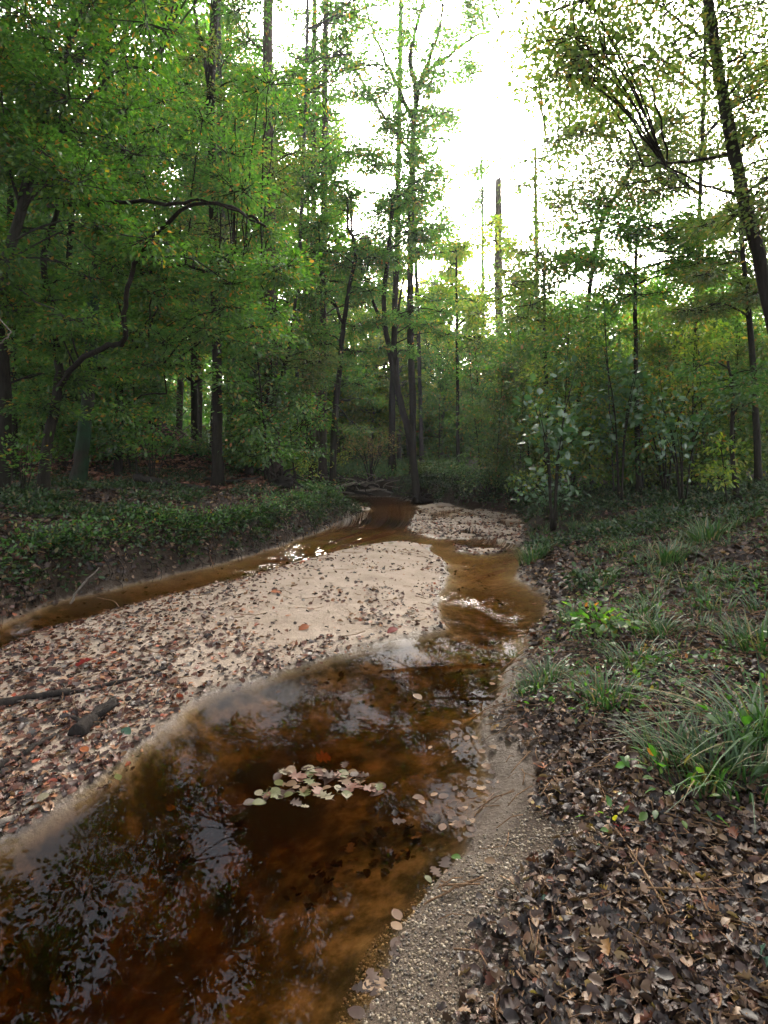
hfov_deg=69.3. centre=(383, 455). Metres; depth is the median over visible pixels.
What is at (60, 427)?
sapling
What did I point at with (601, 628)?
seedling
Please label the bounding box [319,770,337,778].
fallen leaf
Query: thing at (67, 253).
forest tree
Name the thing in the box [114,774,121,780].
fallen leaf
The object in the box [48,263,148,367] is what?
sapling
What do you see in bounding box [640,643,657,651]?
fallen leaf
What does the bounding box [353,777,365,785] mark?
fallen leaf
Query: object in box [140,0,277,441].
forest tree
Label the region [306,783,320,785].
fallen leaf
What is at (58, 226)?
forest tree
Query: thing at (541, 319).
sapling
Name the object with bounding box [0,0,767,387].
sky
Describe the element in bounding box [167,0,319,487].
forest tree
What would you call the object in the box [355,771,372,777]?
fallen leaf
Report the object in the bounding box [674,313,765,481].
sapling
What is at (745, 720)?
seedling
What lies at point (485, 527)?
leaf litter
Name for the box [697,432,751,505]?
sapling
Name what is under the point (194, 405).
forest tree
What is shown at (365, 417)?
forest tree
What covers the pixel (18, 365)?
sapling
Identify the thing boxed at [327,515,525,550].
water
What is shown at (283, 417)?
sapling
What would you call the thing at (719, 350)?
sapling
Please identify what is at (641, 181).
forest tree
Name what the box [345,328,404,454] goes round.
forest tree
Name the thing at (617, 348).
sapling
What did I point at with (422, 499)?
root stump
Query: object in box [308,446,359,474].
shrub
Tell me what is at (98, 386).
sapling
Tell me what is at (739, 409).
sapling
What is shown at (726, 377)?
sapling
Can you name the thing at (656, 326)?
sapling
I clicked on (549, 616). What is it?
leaf litter
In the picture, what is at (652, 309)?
sapling
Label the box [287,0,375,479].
pine tree
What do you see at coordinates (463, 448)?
sapling
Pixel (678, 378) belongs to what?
sapling
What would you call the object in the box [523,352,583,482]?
sapling
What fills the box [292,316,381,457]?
forest tree
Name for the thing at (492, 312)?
forest tree
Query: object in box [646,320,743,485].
sapling
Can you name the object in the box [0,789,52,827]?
stick
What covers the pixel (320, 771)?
fallen leaf
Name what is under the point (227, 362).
forest tree
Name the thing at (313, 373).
understory tree
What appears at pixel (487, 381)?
sapling
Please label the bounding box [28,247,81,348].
sapling
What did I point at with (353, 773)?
fallen leaf
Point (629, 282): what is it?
forest tree
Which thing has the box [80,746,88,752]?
fallen leaf
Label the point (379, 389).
forest tree
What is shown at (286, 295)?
forest tree
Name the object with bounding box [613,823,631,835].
fallen leaf
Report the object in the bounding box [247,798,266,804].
fallen leaf
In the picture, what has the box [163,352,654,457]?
woods
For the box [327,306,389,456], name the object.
forest tree
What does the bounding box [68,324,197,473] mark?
sapling
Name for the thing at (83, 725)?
log
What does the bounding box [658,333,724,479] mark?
sapling
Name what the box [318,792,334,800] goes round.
fallen leaf
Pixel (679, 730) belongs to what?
grass tuft
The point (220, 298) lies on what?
forest tree
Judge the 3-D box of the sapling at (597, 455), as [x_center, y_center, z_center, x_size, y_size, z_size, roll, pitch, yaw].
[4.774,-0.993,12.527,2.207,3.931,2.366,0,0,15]
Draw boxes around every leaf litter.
[0,424,368,616]
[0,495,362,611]
[0,509,340,625]
[0,541,448,835]
[0,562,508,1023]
[11,393,307,490]
[397,493,527,554]
[428,587,767,1023]
[517,488,767,652]
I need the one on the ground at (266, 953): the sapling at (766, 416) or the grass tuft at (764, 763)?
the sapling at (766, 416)
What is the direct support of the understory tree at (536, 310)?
on the ground at (266, 953)
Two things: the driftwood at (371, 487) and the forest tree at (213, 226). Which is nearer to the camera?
the forest tree at (213, 226)
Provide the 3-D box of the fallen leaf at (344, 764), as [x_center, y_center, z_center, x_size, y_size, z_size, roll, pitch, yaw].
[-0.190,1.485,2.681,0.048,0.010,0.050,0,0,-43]
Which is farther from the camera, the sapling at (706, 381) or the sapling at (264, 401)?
the sapling at (264, 401)
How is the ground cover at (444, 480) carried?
on the ground at (266, 953)
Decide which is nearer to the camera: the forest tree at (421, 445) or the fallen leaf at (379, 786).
the fallen leaf at (379, 786)
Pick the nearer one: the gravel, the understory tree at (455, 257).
the gravel
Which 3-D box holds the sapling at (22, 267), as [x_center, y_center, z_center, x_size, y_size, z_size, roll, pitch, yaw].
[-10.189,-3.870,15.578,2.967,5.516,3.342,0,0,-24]
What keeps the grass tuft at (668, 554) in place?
on the ground at (266, 953)
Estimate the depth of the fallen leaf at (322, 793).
2.45 m
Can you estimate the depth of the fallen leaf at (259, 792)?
2.46 m
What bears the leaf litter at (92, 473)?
on the ground at (266, 953)
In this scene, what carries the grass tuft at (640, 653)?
on the leaf litter at (673, 983)
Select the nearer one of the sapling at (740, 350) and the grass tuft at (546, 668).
the grass tuft at (546, 668)
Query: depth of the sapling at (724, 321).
20.68 m
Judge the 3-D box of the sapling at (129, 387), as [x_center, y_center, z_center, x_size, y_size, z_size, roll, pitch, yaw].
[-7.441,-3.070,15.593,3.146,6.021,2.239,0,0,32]
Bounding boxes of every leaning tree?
[317,140,470,503]
[459,0,767,333]
[497,17,767,485]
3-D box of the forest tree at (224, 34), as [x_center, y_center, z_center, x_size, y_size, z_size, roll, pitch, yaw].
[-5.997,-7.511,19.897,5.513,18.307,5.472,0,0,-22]
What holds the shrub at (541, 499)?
on the ground at (266, 953)
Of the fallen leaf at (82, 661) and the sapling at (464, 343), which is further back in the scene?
the sapling at (464, 343)
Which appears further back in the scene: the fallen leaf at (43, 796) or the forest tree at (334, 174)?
the forest tree at (334, 174)
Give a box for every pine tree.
[215,0,336,479]
[273,0,393,486]
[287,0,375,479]
[450,144,505,459]
[479,144,590,466]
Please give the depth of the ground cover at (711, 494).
9.04 m
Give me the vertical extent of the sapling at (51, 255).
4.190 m
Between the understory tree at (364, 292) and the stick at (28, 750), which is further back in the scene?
the understory tree at (364, 292)
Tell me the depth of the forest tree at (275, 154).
34.52 m
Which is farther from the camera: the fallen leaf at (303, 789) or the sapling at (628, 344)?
the sapling at (628, 344)
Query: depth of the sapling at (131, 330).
17.26 m
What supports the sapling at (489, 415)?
on the ground at (266, 953)
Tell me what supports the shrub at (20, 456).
on the ground at (266, 953)
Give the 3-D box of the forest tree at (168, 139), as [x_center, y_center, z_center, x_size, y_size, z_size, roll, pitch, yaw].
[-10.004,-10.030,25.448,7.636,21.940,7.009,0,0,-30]
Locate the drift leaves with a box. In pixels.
[347,560,551,1018]
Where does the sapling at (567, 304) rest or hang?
on the ground at (266, 953)
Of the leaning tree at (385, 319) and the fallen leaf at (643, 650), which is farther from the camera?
the leaning tree at (385, 319)
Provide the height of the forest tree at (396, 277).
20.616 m
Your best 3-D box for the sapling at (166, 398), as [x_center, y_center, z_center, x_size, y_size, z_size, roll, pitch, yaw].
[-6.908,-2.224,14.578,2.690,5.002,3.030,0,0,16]
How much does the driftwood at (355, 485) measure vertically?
0.928 m
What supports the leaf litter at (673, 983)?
on the ground at (266, 953)
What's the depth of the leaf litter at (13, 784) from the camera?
3.64 m
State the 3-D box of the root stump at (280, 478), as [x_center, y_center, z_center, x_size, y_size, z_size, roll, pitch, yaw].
[-2.418,0.601,13.190,1.189,0.772,0.882,0,0,0]
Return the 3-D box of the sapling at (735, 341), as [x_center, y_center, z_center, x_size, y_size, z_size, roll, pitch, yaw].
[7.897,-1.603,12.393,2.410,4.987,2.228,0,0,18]
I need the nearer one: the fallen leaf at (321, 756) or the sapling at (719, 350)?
the fallen leaf at (321, 756)
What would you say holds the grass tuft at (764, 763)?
on the leaf litter at (673, 983)
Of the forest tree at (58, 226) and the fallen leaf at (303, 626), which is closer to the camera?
the fallen leaf at (303, 626)
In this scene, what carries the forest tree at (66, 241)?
on the ground at (266, 953)
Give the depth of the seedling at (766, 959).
1.33 m
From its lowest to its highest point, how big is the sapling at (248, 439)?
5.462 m
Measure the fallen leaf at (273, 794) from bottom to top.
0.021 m
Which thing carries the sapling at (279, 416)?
on the ground at (266, 953)
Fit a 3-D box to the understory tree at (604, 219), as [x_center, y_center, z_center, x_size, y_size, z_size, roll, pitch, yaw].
[5.541,-2.519,12.102,4.661,6.929,3.302,0,0,0]
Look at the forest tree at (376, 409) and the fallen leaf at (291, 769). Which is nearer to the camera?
the fallen leaf at (291, 769)
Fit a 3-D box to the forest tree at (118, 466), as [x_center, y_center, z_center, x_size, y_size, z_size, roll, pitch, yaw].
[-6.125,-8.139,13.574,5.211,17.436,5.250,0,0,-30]
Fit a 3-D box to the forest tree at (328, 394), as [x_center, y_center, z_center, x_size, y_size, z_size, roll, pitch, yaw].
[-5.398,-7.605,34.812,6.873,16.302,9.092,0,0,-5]
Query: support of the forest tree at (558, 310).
on the ground at (266, 953)
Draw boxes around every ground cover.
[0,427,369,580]
[99,388,348,500]
[259,454,465,480]
[390,469,534,515]
[512,508,767,725]
[517,475,767,558]
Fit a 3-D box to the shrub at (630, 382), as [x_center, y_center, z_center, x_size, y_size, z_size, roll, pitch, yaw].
[4.911,-0.948,11.162,1.623,3.910,1.636,0,0,0]
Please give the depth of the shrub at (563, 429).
9.74 m
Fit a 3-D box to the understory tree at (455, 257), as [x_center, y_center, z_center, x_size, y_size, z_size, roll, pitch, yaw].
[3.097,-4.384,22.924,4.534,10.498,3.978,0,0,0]
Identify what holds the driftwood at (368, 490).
on the ground at (266, 953)
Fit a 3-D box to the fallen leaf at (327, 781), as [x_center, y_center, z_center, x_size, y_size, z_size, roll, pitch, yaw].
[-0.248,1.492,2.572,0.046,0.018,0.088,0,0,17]
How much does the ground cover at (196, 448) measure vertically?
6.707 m
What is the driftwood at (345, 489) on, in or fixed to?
on the ground at (266, 953)
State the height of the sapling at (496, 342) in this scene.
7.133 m
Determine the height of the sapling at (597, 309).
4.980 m
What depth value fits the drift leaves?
2.24 m
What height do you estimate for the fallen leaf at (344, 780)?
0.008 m
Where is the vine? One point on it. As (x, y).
(8, 334)
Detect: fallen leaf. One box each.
[37,792,52,801]
[75,658,95,665]
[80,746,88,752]
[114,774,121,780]
[121,727,130,734]
[166,676,177,682]
[240,798,253,804]
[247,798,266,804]
[254,789,262,796]
[265,788,282,798]
[269,786,280,792]
[273,770,281,780]
[274,779,282,785]
[279,768,287,774]
[283,766,295,772]
[284,791,295,796]
[285,780,300,785]
[288,771,302,781]
[288,798,301,806]
[297,773,309,778]
[299,624,309,629]
[299,786,308,793]
[299,789,310,797]
[301,765,316,769]
[303,778,314,784]
[306,771,313,777]
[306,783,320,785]
[311,786,323,795]
[313,789,329,796]
[314,768,323,775]
[315,750,330,762]
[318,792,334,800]
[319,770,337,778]
[324,775,334,784]
[339,775,351,784]
[340,761,348,767]
[342,790,352,795]
[344,782,358,791]
[348,771,358,777]
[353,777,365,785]
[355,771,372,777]
[359,784,374,791]
[370,789,388,795]
[374,781,384,790]
[387,627,400,632]
[412,692,421,699]
[423,873,431,882]
[451,853,461,858]
[484,857,499,864]
[569,756,582,762]
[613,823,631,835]
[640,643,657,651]
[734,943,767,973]
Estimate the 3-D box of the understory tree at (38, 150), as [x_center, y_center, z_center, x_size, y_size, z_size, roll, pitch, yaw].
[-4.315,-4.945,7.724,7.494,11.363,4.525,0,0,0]
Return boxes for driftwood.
[302,473,383,488]
[314,472,381,492]
[318,477,374,495]
[336,474,369,495]
[337,472,396,491]
[337,480,386,493]
[361,473,397,493]
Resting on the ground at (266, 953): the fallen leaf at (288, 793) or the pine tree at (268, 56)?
the pine tree at (268, 56)
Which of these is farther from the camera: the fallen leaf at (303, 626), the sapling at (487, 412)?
the sapling at (487, 412)
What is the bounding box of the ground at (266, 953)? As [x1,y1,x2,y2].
[0,379,767,1023]
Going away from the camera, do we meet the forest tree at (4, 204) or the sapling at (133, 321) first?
the forest tree at (4, 204)
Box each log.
[68,696,119,737]
[688,513,722,519]
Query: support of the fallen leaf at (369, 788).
on the fallen leaf at (376, 793)
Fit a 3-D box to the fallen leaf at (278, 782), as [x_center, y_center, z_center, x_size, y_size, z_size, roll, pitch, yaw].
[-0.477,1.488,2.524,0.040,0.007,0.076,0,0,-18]
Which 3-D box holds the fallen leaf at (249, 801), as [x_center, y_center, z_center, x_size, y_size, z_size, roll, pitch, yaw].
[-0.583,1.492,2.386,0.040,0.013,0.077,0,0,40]
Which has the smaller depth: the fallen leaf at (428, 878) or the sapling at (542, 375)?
the fallen leaf at (428, 878)
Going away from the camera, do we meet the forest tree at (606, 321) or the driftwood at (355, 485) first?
the driftwood at (355, 485)
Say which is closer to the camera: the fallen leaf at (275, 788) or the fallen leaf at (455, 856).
the fallen leaf at (455, 856)
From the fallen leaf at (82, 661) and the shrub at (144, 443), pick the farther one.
the shrub at (144, 443)
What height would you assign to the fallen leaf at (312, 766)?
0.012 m
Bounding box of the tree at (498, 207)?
[457,173,531,470]
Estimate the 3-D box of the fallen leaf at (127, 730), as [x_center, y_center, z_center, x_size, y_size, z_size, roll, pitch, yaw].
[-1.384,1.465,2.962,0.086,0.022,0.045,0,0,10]
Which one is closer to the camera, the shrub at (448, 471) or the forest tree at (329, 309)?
the shrub at (448, 471)
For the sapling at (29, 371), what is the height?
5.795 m
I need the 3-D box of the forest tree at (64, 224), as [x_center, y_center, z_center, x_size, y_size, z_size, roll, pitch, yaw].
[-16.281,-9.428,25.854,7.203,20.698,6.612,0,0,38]
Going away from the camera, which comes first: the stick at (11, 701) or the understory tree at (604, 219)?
the stick at (11, 701)
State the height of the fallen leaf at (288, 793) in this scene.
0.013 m
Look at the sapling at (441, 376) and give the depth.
24.53 m
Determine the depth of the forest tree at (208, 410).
33.76 m
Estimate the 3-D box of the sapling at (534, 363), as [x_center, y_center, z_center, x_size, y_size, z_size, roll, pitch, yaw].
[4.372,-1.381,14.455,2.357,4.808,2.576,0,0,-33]
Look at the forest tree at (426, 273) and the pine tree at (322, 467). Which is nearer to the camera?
the pine tree at (322, 467)
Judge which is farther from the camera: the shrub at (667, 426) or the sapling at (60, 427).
the sapling at (60, 427)
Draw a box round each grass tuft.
[505,536,556,567]
[511,651,599,684]
[541,657,668,713]
[551,597,594,625]
[571,560,634,589]
[582,634,681,673]
[588,680,767,832]
[598,705,748,770]
[602,652,767,797]
[610,701,767,800]
[621,536,706,566]
[662,509,755,543]
[683,606,767,655]
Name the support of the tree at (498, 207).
on the ground at (266, 953)
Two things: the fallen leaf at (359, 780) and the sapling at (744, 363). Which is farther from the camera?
the sapling at (744, 363)
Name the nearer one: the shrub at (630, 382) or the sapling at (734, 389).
the sapling at (734, 389)
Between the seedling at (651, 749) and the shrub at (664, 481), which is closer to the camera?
the seedling at (651, 749)
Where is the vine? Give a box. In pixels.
[0,319,11,343]
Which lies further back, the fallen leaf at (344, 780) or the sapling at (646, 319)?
the sapling at (646, 319)
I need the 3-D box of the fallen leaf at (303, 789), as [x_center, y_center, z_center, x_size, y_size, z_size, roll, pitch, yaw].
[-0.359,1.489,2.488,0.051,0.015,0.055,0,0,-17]
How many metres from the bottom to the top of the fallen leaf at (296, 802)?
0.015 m
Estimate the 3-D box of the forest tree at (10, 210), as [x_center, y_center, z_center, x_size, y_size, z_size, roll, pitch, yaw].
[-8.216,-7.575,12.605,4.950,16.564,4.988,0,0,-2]
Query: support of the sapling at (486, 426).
on the ground at (266, 953)
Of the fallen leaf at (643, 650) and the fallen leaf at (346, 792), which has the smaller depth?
the fallen leaf at (346, 792)
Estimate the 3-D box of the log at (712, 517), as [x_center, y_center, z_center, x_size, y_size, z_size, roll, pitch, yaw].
[4.637,0.888,7.987,0.120,0.149,0.607,0,0,-15]
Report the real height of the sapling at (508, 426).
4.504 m
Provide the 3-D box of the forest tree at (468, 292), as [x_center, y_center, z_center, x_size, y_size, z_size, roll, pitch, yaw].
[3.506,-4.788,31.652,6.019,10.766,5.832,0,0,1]
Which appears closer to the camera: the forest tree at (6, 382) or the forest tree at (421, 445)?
the forest tree at (6, 382)
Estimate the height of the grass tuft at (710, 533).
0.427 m
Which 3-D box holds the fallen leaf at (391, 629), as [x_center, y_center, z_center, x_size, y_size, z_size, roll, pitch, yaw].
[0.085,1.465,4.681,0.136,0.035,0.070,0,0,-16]
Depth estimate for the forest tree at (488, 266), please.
30.33 m
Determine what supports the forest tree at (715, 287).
on the ground at (266, 953)
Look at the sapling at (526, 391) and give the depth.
16.74 m
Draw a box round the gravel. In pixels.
[336,739,672,1023]
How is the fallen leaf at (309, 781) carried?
on the water
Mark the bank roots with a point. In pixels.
(108, 563)
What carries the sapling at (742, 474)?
on the ground at (266, 953)
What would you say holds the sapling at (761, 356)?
on the ground at (266, 953)
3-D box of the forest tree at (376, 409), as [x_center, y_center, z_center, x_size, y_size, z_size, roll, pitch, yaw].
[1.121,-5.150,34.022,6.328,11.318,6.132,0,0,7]
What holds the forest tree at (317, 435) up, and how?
on the ground at (266, 953)
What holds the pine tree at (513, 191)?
on the ground at (266, 953)
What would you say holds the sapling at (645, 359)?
on the ground at (266, 953)
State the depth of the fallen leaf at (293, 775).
2.58 m
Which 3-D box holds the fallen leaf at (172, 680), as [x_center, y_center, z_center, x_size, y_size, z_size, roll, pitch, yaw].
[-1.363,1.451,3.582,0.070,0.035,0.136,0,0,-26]
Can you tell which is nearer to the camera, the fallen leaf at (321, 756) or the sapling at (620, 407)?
the fallen leaf at (321, 756)
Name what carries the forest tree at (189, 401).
on the ground at (266, 953)
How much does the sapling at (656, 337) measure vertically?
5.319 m
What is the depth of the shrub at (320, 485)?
14.46 m
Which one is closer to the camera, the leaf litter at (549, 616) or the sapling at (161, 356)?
the leaf litter at (549, 616)
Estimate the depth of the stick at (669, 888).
1.60 m
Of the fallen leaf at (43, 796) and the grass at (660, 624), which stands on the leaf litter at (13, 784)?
the fallen leaf at (43, 796)
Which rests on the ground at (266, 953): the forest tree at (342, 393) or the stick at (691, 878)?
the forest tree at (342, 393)
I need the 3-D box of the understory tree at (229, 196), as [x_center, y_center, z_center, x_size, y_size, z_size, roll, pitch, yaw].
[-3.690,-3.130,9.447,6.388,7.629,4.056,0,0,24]
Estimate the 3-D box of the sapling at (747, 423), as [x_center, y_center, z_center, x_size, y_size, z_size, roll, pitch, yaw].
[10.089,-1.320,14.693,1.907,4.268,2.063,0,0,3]
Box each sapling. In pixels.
[0,194,58,373]
[0,216,60,408]
[0,227,67,452]
[5,304,95,462]
[11,243,159,459]
[16,293,80,416]
[17,297,129,437]
[19,214,63,360]
[21,292,111,447]
[26,218,65,298]
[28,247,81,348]
[39,297,165,413]
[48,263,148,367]
[49,224,78,324]
[54,229,181,472]
[59,196,112,303]
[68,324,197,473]
[70,253,155,431]
[74,289,181,455]
[99,277,188,420]
[112,269,159,401]
[137,300,176,402]
[185,317,339,477]
[192,249,339,486]
[210,314,312,479]
[222,342,310,460]
[223,306,294,472]
[243,304,345,474]
[281,287,346,473]
[416,343,467,462]
[434,329,493,463]
[437,290,523,469]
[439,340,508,476]
[459,355,535,494]
[461,335,517,464]
[471,334,513,468]
[473,305,542,469]
[474,338,543,481]
[475,329,567,492]
[476,322,534,459]
[477,311,540,479]
[483,278,567,466]
[483,296,555,459]
[484,295,554,479]
[486,240,594,491]
[491,331,550,484]
[493,305,592,483]
[502,230,616,489]
[507,319,612,501]
[518,309,568,467]
[522,306,618,484]
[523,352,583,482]
[526,292,581,434]
[529,291,616,495]
[536,303,610,475]
[548,327,643,494]
[555,244,663,489]
[560,306,622,417]
[560,322,620,480]
[561,267,657,496]
[566,335,656,486]
[573,318,656,487]
[580,281,693,485]
[585,336,664,482]
[586,321,631,481]
[590,302,686,480]
[598,267,720,486]
[603,284,669,458]
[603,343,687,487]
[606,270,691,477]
[613,309,673,470]
[614,286,741,482]
[628,266,690,452]
[632,285,767,494]
[644,228,767,489]
[646,296,692,473]
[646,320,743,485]
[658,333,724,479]
[663,354,767,503]
[666,340,729,469]
[667,312,767,482]
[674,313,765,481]
[675,272,766,478]
[679,265,767,480]
[683,300,766,441]
[686,272,746,436]
[689,322,767,484]
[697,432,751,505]
[700,312,766,470]
[702,335,766,475]
[705,242,767,468]
[706,302,767,479]
[711,257,767,475]
[717,306,767,480]
[723,329,767,471]
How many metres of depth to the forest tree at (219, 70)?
16.93 m
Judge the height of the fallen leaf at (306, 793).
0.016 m
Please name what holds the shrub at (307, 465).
on the ground at (266, 953)
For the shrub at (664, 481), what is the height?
2.990 m
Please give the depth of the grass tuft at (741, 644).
3.38 m
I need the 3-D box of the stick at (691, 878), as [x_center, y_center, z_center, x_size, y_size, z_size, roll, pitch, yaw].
[0.889,1.236,1.599,0.034,0.041,0.287,0,0,5]
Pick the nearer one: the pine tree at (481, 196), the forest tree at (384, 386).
the pine tree at (481, 196)
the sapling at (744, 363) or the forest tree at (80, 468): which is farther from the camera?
the sapling at (744, 363)
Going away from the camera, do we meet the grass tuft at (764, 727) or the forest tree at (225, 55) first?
the grass tuft at (764, 727)
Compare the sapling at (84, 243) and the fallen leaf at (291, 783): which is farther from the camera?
the sapling at (84, 243)
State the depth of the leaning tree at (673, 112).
14.07 m
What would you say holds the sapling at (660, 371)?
on the ground at (266, 953)
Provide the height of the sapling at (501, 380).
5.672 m
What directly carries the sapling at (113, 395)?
on the ground at (266, 953)
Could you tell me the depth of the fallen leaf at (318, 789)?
2.47 m
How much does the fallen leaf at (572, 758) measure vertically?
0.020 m
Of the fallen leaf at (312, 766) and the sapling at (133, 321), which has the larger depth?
the sapling at (133, 321)
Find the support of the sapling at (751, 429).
on the ground at (266, 953)
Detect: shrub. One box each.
[0,425,72,489]
[105,406,206,477]
[170,397,245,465]
[284,452,332,479]
[299,478,359,491]
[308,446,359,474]
[327,423,405,480]
[407,455,451,478]
[418,446,480,485]
[453,459,518,496]
[506,336,604,530]
[510,475,591,518]
[589,302,664,502]
[607,355,715,493]
[618,362,740,507]
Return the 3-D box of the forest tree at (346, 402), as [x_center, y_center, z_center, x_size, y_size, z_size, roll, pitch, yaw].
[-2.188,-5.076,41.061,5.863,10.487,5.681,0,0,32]
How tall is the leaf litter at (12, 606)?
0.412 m
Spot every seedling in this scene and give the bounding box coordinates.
[547,559,621,591]
[556,592,646,645]
[576,792,638,844]
[615,743,742,828]
[696,702,767,775]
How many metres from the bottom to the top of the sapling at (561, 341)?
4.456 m
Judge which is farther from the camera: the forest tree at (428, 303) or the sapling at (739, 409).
the forest tree at (428, 303)
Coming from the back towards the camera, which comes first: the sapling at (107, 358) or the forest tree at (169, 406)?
the forest tree at (169, 406)
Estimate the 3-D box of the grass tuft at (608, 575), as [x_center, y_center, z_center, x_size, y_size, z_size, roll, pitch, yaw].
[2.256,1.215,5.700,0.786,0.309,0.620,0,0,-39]
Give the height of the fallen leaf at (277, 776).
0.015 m
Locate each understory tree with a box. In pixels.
[0,0,230,341]
[0,47,325,493]
[182,292,349,475]
[278,175,410,490]
[413,213,516,469]
[472,235,617,490]
[534,185,748,496]
[653,98,767,489]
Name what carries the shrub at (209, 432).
on the ground at (266, 953)
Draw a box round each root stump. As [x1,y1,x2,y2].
[256,466,306,488]
[400,491,437,503]
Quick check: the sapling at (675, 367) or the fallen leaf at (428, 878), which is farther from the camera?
the sapling at (675, 367)
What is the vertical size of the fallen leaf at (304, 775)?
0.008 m
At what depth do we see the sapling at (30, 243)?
15.90 m
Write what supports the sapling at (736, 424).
on the ground at (266, 953)
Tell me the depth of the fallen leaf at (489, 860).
1.93 m
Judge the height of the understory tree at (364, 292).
10.625 m
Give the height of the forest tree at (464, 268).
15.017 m
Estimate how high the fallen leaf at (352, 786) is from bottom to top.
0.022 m
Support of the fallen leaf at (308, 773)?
on the water
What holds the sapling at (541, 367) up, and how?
on the ground at (266, 953)
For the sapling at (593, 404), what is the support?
on the ground at (266, 953)
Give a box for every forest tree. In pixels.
[0,0,134,489]
[0,0,154,480]
[0,0,176,436]
[0,0,291,486]
[0,68,18,263]
[0,183,109,304]
[2,2,89,249]
[4,0,235,474]
[32,49,89,270]
[81,0,250,426]
[92,1,236,417]
[138,18,248,441]
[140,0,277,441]
[148,0,295,446]
[159,285,211,434]
[161,174,205,429]
[161,363,178,420]
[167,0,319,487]
[171,0,488,480]
[172,352,244,434]
[178,38,316,463]
[183,132,306,423]
[184,119,251,453]
[204,0,326,466]
[218,79,292,409]
[237,79,359,462]
[238,207,348,451]
[259,127,384,474]
[279,137,364,460]
[288,278,386,457]
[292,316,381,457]
[304,0,512,480]
[327,240,430,456]
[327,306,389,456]
[331,338,381,456]
[341,0,461,475]
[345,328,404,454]
[349,325,417,458]
[351,250,450,464]
[353,289,452,457]
[381,173,486,464]
[386,276,454,426]
[399,274,490,458]
[416,266,479,459]
[424,253,493,455]
[425,213,541,463]
[435,342,464,455]
[482,0,767,484]
[485,280,529,457]
[534,293,580,420]
[553,286,596,318]
[562,298,626,383]
[591,253,661,338]
[679,264,740,334]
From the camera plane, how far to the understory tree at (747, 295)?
9.97 m
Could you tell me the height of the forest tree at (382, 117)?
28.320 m
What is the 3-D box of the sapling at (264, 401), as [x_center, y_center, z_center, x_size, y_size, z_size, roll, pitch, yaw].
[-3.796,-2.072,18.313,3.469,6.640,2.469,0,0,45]
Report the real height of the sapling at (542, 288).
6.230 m
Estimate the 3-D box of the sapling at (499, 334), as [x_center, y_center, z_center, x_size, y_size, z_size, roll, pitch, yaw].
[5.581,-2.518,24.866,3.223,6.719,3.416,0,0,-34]
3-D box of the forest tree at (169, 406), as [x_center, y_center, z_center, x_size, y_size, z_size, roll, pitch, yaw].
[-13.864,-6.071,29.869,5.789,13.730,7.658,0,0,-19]
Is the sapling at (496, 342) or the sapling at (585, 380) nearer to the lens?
the sapling at (585, 380)
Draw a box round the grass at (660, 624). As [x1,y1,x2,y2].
[505,486,767,696]
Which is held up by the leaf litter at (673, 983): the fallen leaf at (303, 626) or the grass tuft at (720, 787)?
the grass tuft at (720, 787)
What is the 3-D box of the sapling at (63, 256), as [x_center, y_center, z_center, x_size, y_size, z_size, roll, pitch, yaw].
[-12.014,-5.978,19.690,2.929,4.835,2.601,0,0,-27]
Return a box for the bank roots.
[0,500,366,627]
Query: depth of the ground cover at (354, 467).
23.67 m
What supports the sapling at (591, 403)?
on the ground at (266, 953)
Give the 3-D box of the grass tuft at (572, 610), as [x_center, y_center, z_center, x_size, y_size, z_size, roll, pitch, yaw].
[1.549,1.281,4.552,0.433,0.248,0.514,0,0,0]
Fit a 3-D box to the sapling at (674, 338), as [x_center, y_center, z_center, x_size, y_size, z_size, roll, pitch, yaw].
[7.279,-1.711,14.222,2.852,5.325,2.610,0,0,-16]
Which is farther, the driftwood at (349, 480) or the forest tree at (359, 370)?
the forest tree at (359, 370)
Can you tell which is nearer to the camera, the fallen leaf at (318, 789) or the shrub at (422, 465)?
the fallen leaf at (318, 789)
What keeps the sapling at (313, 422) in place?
on the ground at (266, 953)
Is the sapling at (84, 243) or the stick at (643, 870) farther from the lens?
the sapling at (84, 243)
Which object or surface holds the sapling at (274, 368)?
on the ground at (266, 953)
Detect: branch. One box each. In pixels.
[69,567,98,603]
[423,875,483,904]
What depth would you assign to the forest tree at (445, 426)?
40.44 m
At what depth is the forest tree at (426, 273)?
36.66 m
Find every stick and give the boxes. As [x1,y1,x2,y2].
[0,688,69,706]
[0,732,57,769]
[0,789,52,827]
[70,666,167,694]
[588,886,740,895]
[615,828,694,962]
[666,855,713,920]
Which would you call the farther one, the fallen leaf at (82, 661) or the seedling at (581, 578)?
the seedling at (581, 578)
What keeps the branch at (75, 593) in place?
on the ground at (266, 953)
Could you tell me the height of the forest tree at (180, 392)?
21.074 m
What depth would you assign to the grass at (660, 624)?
4.86 m
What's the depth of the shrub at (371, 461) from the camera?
21.38 m
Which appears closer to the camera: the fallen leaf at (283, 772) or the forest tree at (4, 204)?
the fallen leaf at (283, 772)
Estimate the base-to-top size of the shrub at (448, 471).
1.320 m

